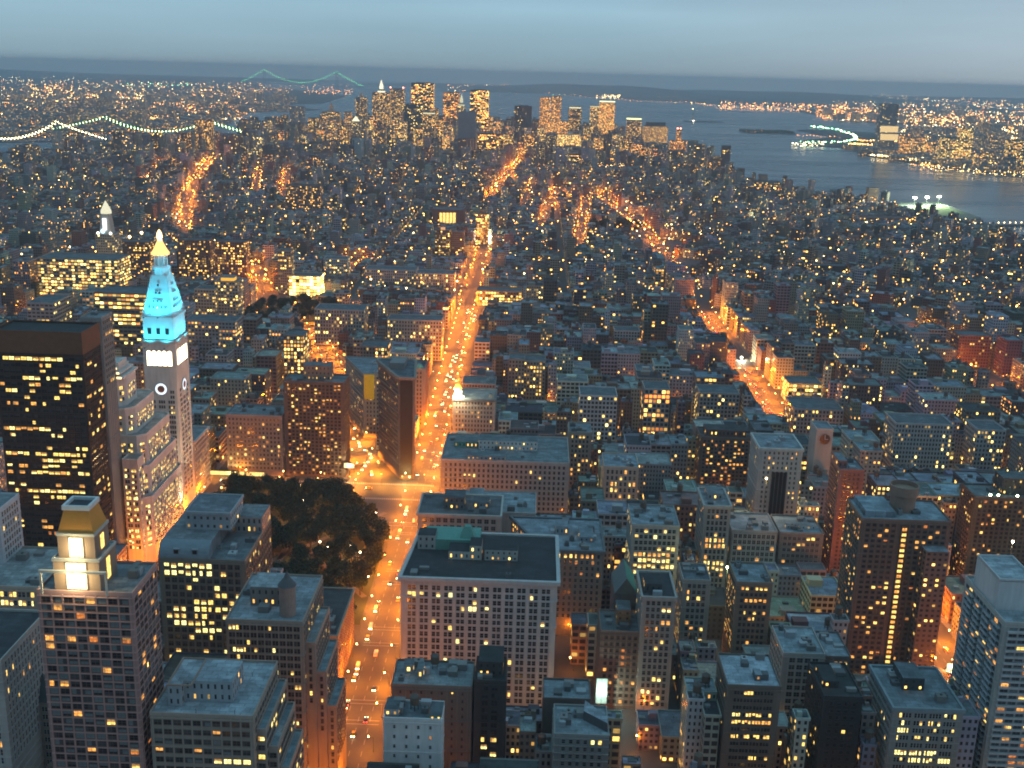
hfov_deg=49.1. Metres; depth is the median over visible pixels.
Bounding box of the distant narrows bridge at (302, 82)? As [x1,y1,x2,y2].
[243,69,364,89]
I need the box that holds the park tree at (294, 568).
[283,563,300,573]
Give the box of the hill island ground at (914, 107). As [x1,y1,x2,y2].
[365,83,1023,113]
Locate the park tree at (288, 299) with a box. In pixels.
[282,297,292,303]
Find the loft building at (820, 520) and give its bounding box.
[818,515,823,529]
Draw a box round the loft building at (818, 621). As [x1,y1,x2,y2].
[784,611,829,630]
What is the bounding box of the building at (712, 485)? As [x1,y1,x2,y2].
[696,483,723,487]
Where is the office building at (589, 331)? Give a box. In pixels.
[582,323,595,342]
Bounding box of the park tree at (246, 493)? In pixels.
[235,487,250,501]
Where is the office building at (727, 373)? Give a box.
[709,362,733,384]
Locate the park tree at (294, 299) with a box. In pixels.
[290,296,297,303]
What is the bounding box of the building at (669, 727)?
[657,709,680,762]
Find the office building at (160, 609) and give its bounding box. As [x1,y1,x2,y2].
[158,579,162,633]
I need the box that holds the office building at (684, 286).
[673,276,695,297]
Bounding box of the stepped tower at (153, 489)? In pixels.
[115,357,183,561]
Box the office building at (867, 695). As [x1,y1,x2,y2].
[859,688,872,705]
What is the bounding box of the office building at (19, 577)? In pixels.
[0,546,57,609]
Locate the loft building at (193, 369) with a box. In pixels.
[189,367,198,377]
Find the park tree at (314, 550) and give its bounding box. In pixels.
[312,545,324,565]
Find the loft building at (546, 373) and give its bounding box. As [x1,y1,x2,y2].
[544,359,552,393]
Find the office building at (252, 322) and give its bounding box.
[243,313,261,343]
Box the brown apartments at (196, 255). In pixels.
[178,237,215,278]
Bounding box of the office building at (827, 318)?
[816,307,838,336]
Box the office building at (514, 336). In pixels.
[507,329,526,352]
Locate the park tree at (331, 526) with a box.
[324,522,340,539]
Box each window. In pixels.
[0,348,113,546]
[13,520,21,555]
[14,625,43,759]
[41,596,50,602]
[42,604,51,610]
[43,612,51,617]
[43,620,52,625]
[44,627,53,633]
[45,571,162,767]
[52,597,61,602]
[53,605,62,610]
[54,612,62,618]
[54,620,63,625]
[55,628,64,633]
[56,635,64,641]
[63,597,72,603]
[64,605,73,610]
[65,563,87,589]
[65,613,74,618]
[65,620,74,626]
[66,628,75,633]
[67,636,75,641]
[67,644,76,649]
[68,537,83,557]
[75,598,83,603]
[75,605,84,611]
[76,613,85,618]
[76,621,85,626]
[77,629,86,634]
[78,636,86,642]
[78,644,87,649]
[79,652,88,657]
[86,598,94,603]
[86,606,95,611]
[87,614,96,619]
[88,621,96,627]
[88,629,97,634]
[89,637,98,642]
[89,644,98,650]
[90,652,99,657]
[91,660,99,665]
[97,598,106,604]
[97,606,106,612]
[98,614,107,619]
[99,622,107,627]
[99,629,108,635]
[100,532,104,548]
[100,637,109,642]
[101,645,109,650]
[101,652,110,658]
[102,660,110,665]
[102,667,111,673]
[106,555,110,577]
[108,599,117,604]
[109,607,117,612]
[109,614,118,620]
[110,622,118,627]
[110,630,119,635]
[111,637,120,643]
[112,645,120,650]
[112,653,121,658]
[113,660,121,666]
[113,668,122,673]
[114,675,122,681]
[119,379,183,548]
[119,599,128,605]
[120,607,128,612]
[120,615,129,620]
[121,623,130,628]
[121,630,130,635]
[122,638,131,643]
[123,646,131,651]
[123,653,132,658]
[124,661,132,666]
[124,668,133,673]
[125,676,133,681]
[125,683,134,688]
[153,719,161,724]
[154,728,162,733]
[155,738,162,743]
[155,747,163,752]
[156,671,303,767]
[163,719,171,724]
[164,570,169,574]
[164,729,171,734]
[164,738,172,743]
[165,747,172,752]
[166,527,271,656]
[166,757,173,761]
[171,570,176,574]
[172,584,177,589]
[173,720,180,725]
[173,729,181,734]
[174,738,182,743]
[175,748,182,753]
[175,757,183,762]
[177,382,192,494]
[178,570,183,575]
[179,577,183,582]
[179,585,184,589]
[183,720,190,725]
[183,729,191,734]
[184,739,191,744]
[184,748,192,753]
[185,563,190,568]
[185,570,190,575]
[185,757,192,762]
[186,585,191,589]
[192,563,197,568]
[192,720,200,725]
[193,585,198,589]
[193,730,200,735]
[193,739,201,744]
[194,599,199,604]
[194,748,201,753]
[195,758,202,762]
[197,431,209,493]
[200,585,205,590]
[202,721,210,726]
[203,730,210,735]
[203,739,211,744]
[204,749,211,754]
[204,758,212,763]
[206,564,211,568]
[207,578,211,583]
[207,586,212,590]
[208,607,213,611]
[212,721,219,726]
[212,731,220,735]
[213,564,218,569]
[213,740,220,745]
[213,749,221,754]
[214,586,219,590]
[214,758,221,763]
[215,607,220,612]
[220,564,225,569]
[221,586,226,590]
[222,600,226,605]
[222,608,227,612]
[222,722,229,727]
[222,731,230,736]
[223,740,230,745]
[223,749,230,754]
[224,759,231,764]
[228,426,285,469]
[228,586,233,591]
[229,586,345,763]
[231,722,239,727]
[232,731,239,736]
[232,741,240,746]
[233,750,240,755]
[233,759,241,764]
[235,579,240,584]
[241,722,249,727]
[242,732,249,737]
[242,741,250,746]
[242,750,250,755]
[243,759,250,764]
[258,736,264,741]
[258,745,264,750]
[258,754,265,759]
[259,763,265,767]
[270,753,276,757]
[270,762,276,766]
[287,381,349,474]
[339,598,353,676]
[346,360,377,433]
[379,367,414,459]
[407,604,548,703]
[445,478,563,513]
[480,744,486,749]
[480,751,486,756]
[481,700,487,705]
[481,707,487,712]
[481,715,487,719]
[481,722,487,727]
[481,730,486,734]
[481,737,486,741]
[482,685,487,690]
[482,693,487,697]
[490,723,496,727]
[490,730,496,734]
[490,737,496,742]
[490,744,495,749]
[490,752,495,756]
[491,686,497,690]
[491,693,497,698]
[491,700,497,705]
[491,708,496,712]
[491,715,496,720]
[513,523,597,617]
[595,668,632,703]
[625,511,672,583]
[635,582,666,706]
[674,604,676,637]
[694,435,748,486]
[695,495,722,586]
[716,663,769,767]
[724,568,762,646]
[745,437,794,513]
[784,705,790,709]
[785,692,791,696]
[785,698,790,703]
[786,685,792,689]
[787,671,793,676]
[787,678,793,682]
[788,664,794,669]
[789,658,795,662]
[793,692,799,696]
[794,678,800,683]
[794,685,799,690]
[795,672,801,676]
[796,665,802,669]
[797,658,802,662]
[805,676,811,767]
[821,462,842,572]
[836,505,945,673]
[869,674,954,767]
[951,489,1023,575]
[953,583,1023,767]
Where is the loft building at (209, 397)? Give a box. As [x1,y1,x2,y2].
[192,391,217,405]
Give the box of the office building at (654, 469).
[628,451,671,499]
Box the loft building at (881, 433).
[879,425,882,447]
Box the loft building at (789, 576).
[777,565,801,596]
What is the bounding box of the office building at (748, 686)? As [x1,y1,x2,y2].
[715,652,781,767]
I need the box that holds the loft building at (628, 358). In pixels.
[617,346,639,375]
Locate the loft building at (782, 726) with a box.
[773,711,787,767]
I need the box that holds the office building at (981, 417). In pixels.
[971,414,993,419]
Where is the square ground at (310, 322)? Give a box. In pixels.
[256,302,314,326]
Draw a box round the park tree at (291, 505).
[282,499,301,520]
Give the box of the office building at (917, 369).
[898,359,927,384]
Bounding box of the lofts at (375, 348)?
[360,339,390,356]
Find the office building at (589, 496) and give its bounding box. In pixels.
[579,487,604,510]
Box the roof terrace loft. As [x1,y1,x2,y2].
[770,514,823,564]
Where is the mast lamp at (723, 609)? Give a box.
[720,566,727,648]
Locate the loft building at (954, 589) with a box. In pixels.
[941,574,973,622]
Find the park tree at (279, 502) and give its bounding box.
[271,498,287,519]
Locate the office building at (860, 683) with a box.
[855,679,867,687]
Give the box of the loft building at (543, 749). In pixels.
[535,733,551,767]
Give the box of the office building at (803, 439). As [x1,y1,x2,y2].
[794,434,808,453]
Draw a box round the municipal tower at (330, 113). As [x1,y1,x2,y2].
[322,103,340,130]
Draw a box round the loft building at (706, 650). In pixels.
[696,640,716,660]
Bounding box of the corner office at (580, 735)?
[551,700,609,767]
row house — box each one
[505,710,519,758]
[601,579,610,608]
[635,710,659,749]
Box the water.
[0,77,1023,233]
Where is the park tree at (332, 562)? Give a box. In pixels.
[326,555,341,569]
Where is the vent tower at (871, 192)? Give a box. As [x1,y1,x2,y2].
[865,187,878,201]
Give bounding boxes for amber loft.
[721,560,772,652]
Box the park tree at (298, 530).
[285,523,302,540]
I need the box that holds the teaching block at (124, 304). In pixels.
[94,285,147,347]
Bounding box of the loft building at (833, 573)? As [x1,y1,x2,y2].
[826,569,838,580]
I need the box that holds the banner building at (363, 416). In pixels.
[345,356,391,437]
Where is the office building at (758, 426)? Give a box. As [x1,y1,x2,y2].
[748,420,773,432]
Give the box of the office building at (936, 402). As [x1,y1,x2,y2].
[913,391,958,414]
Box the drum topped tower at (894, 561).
[834,479,951,673]
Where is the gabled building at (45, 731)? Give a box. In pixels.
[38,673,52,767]
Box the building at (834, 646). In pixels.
[814,630,850,669]
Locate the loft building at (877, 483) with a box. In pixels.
[865,470,896,495]
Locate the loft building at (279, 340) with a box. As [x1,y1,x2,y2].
[276,335,283,350]
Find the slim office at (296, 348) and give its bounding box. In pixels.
[283,329,308,378]
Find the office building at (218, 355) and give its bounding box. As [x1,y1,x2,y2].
[205,348,233,361]
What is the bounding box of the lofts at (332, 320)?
[314,303,367,344]
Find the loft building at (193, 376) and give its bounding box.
[189,370,197,382]
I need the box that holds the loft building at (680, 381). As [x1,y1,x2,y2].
[669,368,692,397]
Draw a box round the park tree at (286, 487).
[275,480,298,496]
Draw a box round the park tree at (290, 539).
[278,528,300,556]
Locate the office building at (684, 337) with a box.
[675,325,693,359]
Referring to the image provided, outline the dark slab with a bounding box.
[806,262,847,272]
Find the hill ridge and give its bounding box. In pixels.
[438,84,996,106]
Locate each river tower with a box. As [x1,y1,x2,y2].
[898,135,911,153]
[911,137,925,153]
[924,141,937,152]
[936,136,959,158]
[957,127,973,159]
[972,152,991,165]
[1003,140,1023,166]
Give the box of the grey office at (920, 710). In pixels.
[868,662,965,767]
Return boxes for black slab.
[803,661,862,767]
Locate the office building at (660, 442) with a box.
[648,432,671,456]
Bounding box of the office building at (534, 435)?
[518,434,549,435]
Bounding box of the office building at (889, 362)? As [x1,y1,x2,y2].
[876,349,897,374]
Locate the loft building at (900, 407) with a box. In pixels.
[880,402,913,412]
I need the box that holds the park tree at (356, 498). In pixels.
[346,492,366,507]
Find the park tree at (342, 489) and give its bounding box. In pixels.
[335,486,352,503]
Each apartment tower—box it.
[36,496,164,767]
[283,362,350,476]
[286,183,322,208]
[435,224,450,255]
[450,229,464,254]
[475,209,488,243]
[669,140,686,150]
[676,128,681,139]
[948,471,1023,575]
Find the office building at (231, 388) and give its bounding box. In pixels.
[210,371,251,405]
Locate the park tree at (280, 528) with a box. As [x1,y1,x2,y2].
[272,523,288,548]
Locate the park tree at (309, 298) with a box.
[302,295,312,301]
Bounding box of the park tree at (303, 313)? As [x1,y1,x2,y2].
[300,309,307,320]
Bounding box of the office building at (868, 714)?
[854,702,876,767]
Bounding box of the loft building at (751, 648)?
[742,644,769,653]
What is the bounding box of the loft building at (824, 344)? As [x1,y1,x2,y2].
[811,337,834,363]
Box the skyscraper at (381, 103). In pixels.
[372,80,390,126]
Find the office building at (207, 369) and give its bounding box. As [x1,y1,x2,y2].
[198,361,238,377]
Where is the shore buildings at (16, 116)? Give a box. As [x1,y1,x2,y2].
[0,84,1023,172]
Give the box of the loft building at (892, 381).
[883,375,906,389]
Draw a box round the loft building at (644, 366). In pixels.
[634,359,651,374]
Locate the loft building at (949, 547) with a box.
[947,543,951,574]
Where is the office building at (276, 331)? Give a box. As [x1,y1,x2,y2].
[268,319,291,347]
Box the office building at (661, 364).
[652,355,670,383]
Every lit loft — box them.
[624,500,679,587]
[781,375,821,400]
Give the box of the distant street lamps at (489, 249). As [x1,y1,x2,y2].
[9,153,1019,701]
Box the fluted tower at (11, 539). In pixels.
[0,492,23,563]
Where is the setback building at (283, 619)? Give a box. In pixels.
[225,571,346,767]
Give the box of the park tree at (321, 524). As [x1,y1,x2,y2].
[309,518,327,544]
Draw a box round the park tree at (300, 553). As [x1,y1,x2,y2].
[288,548,308,559]
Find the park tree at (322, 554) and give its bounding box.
[310,547,330,570]
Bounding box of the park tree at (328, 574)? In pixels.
[320,566,338,583]
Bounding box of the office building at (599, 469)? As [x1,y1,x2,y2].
[597,455,601,486]
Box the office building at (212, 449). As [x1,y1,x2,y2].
[192,424,216,469]
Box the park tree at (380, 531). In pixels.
[373,526,390,540]
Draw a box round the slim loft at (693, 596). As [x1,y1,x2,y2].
[674,562,710,641]
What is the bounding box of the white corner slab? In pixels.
[745,432,806,514]
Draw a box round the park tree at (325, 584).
[323,581,333,586]
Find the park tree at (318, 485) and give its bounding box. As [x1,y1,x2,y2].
[307,477,327,490]
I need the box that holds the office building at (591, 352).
[581,340,601,368]
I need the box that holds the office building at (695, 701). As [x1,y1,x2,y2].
[681,682,704,767]
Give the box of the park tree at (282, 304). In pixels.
[276,301,285,307]
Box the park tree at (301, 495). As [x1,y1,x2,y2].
[291,490,309,502]
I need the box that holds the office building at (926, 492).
[916,482,938,504]
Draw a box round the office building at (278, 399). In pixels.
[271,394,283,404]
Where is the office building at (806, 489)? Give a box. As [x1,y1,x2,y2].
[797,474,813,510]
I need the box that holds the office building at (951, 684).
[948,677,958,695]
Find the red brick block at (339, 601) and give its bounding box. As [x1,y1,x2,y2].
[323,587,354,676]
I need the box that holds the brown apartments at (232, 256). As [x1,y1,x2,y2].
[214,238,250,282]
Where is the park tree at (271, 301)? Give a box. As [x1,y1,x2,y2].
[266,297,276,306]
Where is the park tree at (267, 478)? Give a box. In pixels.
[260,474,277,494]
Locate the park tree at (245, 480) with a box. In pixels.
[237,472,260,485]
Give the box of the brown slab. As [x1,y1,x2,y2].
[541,677,590,733]
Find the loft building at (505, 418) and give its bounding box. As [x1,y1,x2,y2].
[498,411,517,432]
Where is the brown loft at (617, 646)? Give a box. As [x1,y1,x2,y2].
[594,600,639,709]
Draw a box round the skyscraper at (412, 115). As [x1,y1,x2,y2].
[403,103,422,130]
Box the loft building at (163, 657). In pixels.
[161,634,164,661]
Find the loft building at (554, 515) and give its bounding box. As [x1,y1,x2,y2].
[540,513,571,516]
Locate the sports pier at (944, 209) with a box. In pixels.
[897,196,980,222]
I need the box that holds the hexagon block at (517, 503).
[466,488,535,532]
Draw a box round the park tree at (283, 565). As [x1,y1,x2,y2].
[272,560,287,572]
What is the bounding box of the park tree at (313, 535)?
[301,526,322,552]
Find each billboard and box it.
[344,463,354,477]
[595,677,607,704]
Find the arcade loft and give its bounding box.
[724,512,777,588]
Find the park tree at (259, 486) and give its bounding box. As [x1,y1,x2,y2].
[250,478,269,492]
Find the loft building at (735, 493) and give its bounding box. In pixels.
[726,480,743,505]
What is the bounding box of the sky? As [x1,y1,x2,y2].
[0,0,1023,97]
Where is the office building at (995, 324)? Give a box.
[983,311,1008,360]
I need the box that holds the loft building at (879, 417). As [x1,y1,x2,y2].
[873,411,897,430]
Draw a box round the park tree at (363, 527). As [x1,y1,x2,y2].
[356,525,370,546]
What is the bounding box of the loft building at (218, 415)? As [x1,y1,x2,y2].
[210,406,231,426]
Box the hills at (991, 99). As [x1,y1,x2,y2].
[860,95,1023,101]
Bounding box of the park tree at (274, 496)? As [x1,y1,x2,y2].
[269,492,278,511]
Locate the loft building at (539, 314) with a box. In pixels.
[532,308,550,322]
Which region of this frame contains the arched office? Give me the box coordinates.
[158,493,272,661]
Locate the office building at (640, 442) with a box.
[623,433,650,452]
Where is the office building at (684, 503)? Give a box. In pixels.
[659,483,697,540]
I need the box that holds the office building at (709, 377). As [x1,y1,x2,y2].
[691,369,724,393]
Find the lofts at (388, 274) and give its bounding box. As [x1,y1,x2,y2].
[365,265,418,286]
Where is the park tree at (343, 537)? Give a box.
[330,530,349,558]
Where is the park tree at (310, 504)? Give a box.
[302,500,315,514]
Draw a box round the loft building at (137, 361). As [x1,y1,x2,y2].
[127,355,144,388]
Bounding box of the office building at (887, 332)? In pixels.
[873,325,898,343]
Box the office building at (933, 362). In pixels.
[919,351,944,376]
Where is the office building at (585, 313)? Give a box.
[578,302,591,324]
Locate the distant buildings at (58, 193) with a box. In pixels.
[0,113,1023,767]
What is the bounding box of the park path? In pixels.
[272,512,386,597]
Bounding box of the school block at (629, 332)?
[613,326,639,341]
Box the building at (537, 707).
[506,704,541,733]
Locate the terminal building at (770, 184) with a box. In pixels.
[757,180,780,190]
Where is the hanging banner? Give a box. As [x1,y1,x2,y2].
[364,374,373,398]
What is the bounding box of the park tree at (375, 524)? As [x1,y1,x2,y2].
[368,516,389,531]
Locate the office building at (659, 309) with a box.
[650,298,668,340]
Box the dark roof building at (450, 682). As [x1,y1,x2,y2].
[391,653,474,767]
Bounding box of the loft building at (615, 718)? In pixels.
[607,710,622,767]
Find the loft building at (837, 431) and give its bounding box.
[830,424,841,436]
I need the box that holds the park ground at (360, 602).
[252,489,384,624]
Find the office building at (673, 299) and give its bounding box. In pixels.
[660,288,680,323]
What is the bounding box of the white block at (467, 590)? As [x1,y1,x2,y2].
[397,524,560,705]
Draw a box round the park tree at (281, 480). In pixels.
[271,476,284,488]
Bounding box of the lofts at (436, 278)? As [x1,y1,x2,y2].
[416,269,455,292]
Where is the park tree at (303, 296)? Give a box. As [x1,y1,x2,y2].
[299,293,307,302]
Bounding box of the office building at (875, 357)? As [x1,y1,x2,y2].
[858,350,881,372]
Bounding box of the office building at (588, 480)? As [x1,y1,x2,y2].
[578,472,597,509]
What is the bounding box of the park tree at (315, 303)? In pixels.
[309,299,318,306]
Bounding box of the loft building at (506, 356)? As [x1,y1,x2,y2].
[503,353,528,360]
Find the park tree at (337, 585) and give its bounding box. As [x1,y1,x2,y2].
[331,582,343,586]
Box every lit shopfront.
[210,470,264,475]
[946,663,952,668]
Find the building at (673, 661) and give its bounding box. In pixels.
[670,632,676,680]
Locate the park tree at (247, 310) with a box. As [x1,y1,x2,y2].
[244,308,252,315]
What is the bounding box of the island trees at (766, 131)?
[739,129,794,132]
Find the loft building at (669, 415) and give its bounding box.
[668,399,671,430]
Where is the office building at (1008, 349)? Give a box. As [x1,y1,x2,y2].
[992,333,1023,377]
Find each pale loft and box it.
[693,384,739,418]
[959,419,1005,468]
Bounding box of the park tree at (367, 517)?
[359,511,374,523]
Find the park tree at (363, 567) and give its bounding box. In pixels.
[350,557,376,588]
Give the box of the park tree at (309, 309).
[304,305,313,319]
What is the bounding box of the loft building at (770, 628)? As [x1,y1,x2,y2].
[767,622,790,644]
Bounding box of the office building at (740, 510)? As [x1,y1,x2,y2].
[731,502,749,511]
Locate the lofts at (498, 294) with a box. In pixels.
[477,286,521,305]
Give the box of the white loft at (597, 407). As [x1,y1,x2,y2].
[577,386,617,440]
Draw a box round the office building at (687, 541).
[680,533,696,561]
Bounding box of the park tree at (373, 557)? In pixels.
[356,547,381,574]
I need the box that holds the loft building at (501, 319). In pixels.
[494,313,512,330]
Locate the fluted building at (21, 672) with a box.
[0,608,44,767]
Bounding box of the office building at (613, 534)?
[602,520,626,579]
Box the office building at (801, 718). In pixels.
[787,708,810,767]
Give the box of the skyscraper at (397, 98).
[390,87,404,120]
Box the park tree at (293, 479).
[285,477,299,483]
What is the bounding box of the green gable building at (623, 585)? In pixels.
[609,558,635,609]
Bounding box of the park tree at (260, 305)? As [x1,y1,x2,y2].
[253,302,263,311]
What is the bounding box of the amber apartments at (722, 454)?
[694,424,755,486]
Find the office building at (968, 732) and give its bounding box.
[955,696,980,767]
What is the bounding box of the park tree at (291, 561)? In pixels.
[287,557,303,569]
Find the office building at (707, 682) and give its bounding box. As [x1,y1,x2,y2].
[677,672,716,767]
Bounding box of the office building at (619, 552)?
[612,540,625,570]
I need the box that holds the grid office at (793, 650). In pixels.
[769,625,825,718]
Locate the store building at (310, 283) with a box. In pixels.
[289,272,323,295]
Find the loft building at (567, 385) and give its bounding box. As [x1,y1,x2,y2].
[556,374,587,404]
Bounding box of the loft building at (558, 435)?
[550,433,565,436]
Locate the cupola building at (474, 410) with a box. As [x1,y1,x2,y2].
[452,376,496,432]
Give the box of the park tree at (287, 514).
[278,509,295,523]
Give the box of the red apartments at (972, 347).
[950,330,991,367]
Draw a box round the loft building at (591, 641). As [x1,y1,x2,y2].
[585,613,597,677]
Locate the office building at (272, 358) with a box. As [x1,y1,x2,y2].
[256,349,282,393]
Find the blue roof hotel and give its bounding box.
[509,515,605,634]
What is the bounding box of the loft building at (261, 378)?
[234,366,271,403]
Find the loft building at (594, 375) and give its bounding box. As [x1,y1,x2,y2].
[572,368,601,383]
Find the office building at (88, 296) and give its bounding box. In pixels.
[81,285,100,309]
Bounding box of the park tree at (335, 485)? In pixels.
[328,482,342,491]
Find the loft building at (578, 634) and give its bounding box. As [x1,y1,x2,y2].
[570,612,586,664]
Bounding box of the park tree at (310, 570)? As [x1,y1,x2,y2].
[301,566,319,574]
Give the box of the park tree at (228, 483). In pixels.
[223,475,241,488]
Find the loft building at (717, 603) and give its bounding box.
[707,586,725,639]
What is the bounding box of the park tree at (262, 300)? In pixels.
[257,297,265,308]
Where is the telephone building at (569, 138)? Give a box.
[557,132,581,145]
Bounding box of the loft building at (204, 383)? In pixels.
[192,376,210,390]
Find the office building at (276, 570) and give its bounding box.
[269,568,282,572]
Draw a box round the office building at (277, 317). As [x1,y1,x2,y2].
[270,309,294,327]
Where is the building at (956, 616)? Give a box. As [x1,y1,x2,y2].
[951,601,961,634]
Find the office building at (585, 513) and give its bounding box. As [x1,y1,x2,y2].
[572,509,596,517]
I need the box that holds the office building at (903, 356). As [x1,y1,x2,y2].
[894,351,914,374]
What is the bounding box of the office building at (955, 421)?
[944,412,960,463]
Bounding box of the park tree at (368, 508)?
[364,505,377,526]
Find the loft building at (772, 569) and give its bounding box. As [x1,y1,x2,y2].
[753,561,778,595]
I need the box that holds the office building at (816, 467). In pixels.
[808,464,827,474]
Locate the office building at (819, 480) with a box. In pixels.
[806,468,828,516]
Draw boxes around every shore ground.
[0,74,344,138]
[792,100,1023,177]
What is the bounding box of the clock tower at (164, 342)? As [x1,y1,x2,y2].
[141,230,201,509]
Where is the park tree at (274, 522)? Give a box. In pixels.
[271,518,280,534]
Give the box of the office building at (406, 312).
[402,311,419,313]
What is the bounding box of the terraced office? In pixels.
[149,657,303,767]
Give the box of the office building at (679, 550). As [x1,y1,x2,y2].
[677,537,681,563]
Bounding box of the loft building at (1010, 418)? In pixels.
[999,414,1023,424]
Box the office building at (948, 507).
[941,498,957,543]
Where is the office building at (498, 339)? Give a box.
[490,330,507,360]
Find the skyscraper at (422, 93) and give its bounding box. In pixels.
[411,82,434,111]
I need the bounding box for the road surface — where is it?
[147,157,1018,767]
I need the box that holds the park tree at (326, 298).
[323,295,332,302]
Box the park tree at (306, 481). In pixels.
[302,478,310,492]
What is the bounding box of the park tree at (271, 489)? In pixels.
[266,484,280,495]
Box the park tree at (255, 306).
[246,304,257,309]
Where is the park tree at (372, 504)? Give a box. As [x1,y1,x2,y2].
[363,502,376,516]
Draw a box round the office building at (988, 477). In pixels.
[978,472,994,483]
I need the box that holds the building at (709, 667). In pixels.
[697,660,716,681]
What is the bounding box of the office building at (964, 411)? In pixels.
[954,402,1000,425]
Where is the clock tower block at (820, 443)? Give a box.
[806,420,833,474]
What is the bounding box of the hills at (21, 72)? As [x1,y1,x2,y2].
[0,69,345,82]
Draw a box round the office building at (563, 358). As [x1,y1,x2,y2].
[554,345,573,373]
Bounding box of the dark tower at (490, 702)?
[473,645,507,765]
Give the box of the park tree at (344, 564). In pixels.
[336,558,356,580]
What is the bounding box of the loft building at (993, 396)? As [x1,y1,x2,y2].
[974,387,1010,408]
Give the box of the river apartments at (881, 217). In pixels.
[855,214,915,223]
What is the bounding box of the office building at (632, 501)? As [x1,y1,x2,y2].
[626,499,659,506]
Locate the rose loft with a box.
[225,402,285,475]
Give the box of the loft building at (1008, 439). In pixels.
[1001,419,1019,467]
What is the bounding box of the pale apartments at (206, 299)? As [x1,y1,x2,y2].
[194,285,217,313]
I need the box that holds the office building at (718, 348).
[707,336,727,368]
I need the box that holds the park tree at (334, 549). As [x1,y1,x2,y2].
[323,540,347,556]
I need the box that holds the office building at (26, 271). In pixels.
[13,257,38,288]
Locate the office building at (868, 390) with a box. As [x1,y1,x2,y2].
[843,376,883,409]
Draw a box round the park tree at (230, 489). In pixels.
[226,485,235,493]
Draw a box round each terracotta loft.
[508,352,524,400]
[524,354,545,400]
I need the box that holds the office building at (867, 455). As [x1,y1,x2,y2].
[852,439,882,494]
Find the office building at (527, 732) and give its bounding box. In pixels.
[518,709,535,758]
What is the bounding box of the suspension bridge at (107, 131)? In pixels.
[53,116,241,139]
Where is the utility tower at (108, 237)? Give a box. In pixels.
[95,201,122,253]
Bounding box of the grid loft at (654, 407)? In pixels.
[639,380,669,433]
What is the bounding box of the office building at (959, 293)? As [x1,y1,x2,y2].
[947,286,973,308]
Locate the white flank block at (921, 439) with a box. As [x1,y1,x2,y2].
[881,412,953,469]
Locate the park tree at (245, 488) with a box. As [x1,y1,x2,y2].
[232,485,247,493]
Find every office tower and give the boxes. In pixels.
[278,131,286,139]
[290,106,305,123]
[298,133,306,143]
[308,118,318,131]
[316,129,324,140]
[326,119,335,139]
[339,125,349,144]
[344,111,351,125]
[350,116,361,137]
[355,92,367,119]
[365,119,373,137]
[370,116,377,132]
[376,125,386,143]
[390,119,400,138]
[398,121,406,140]
[413,127,422,145]
[434,108,438,126]
[436,119,443,135]
[442,133,449,148]
[445,124,452,141]
[477,133,503,152]
[488,116,492,130]
[493,121,500,133]
[503,133,512,144]
[505,126,512,133]
[518,141,526,160]
[524,133,533,145]
[537,127,545,141]
[560,121,567,133]
[569,154,580,160]
[583,126,590,139]
[589,105,598,132]
[593,137,603,148]
[598,100,614,134]
[611,148,614,156]
[612,133,623,146]
[620,138,629,152]
[626,117,641,137]
[631,143,641,153]
[640,146,650,154]
[642,122,667,143]
[648,148,657,156]
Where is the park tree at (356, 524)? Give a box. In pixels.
[349,518,368,539]
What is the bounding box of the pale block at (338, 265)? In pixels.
[323,255,350,274]
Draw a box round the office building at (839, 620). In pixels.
[829,605,849,645]
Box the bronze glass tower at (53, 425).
[0,320,114,546]
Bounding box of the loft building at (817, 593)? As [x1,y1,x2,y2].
[799,575,837,612]
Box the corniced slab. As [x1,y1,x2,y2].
[694,486,732,586]
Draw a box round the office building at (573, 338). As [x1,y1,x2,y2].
[566,330,581,349]
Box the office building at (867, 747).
[856,728,876,767]
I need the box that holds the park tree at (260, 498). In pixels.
[250,493,272,512]
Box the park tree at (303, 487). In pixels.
[297,483,308,493]
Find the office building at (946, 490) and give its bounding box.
[925,482,960,509]
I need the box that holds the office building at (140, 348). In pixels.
[137,338,142,354]
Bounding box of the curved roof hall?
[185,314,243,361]
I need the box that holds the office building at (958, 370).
[943,359,968,385]
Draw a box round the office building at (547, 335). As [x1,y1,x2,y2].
[540,323,553,345]
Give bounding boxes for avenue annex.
[192,425,210,495]
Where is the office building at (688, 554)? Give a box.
[681,547,696,562]
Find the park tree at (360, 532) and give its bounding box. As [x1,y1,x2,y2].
[357,528,372,548]
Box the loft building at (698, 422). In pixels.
[692,419,722,435]
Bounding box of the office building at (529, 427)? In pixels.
[510,419,538,434]
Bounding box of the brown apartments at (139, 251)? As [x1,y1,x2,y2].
[122,239,153,271]
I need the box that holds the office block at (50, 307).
[26,294,71,320]
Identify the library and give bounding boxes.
[432,206,464,222]
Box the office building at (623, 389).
[595,376,630,428]
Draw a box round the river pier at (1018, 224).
[972,222,1023,226]
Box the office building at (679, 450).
[668,434,687,478]
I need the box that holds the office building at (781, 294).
[773,278,790,313]
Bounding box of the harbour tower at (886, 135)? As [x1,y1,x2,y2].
[874,103,898,148]
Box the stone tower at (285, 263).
[278,248,294,295]
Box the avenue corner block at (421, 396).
[415,359,427,428]
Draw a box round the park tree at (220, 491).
[212,488,227,493]
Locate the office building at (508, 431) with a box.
[480,429,517,434]
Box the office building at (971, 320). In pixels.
[960,309,984,330]
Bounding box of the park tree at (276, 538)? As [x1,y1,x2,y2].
[271,533,282,555]
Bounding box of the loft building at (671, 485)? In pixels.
[663,475,695,490]
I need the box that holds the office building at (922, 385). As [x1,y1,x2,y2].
[905,379,934,409]
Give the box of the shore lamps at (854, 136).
[1,77,1022,174]
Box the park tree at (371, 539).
[362,530,384,548]
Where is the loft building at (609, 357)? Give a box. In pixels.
[601,346,617,376]
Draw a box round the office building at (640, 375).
[635,370,662,380]
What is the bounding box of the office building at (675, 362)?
[664,355,681,368]
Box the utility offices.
[37,252,131,295]

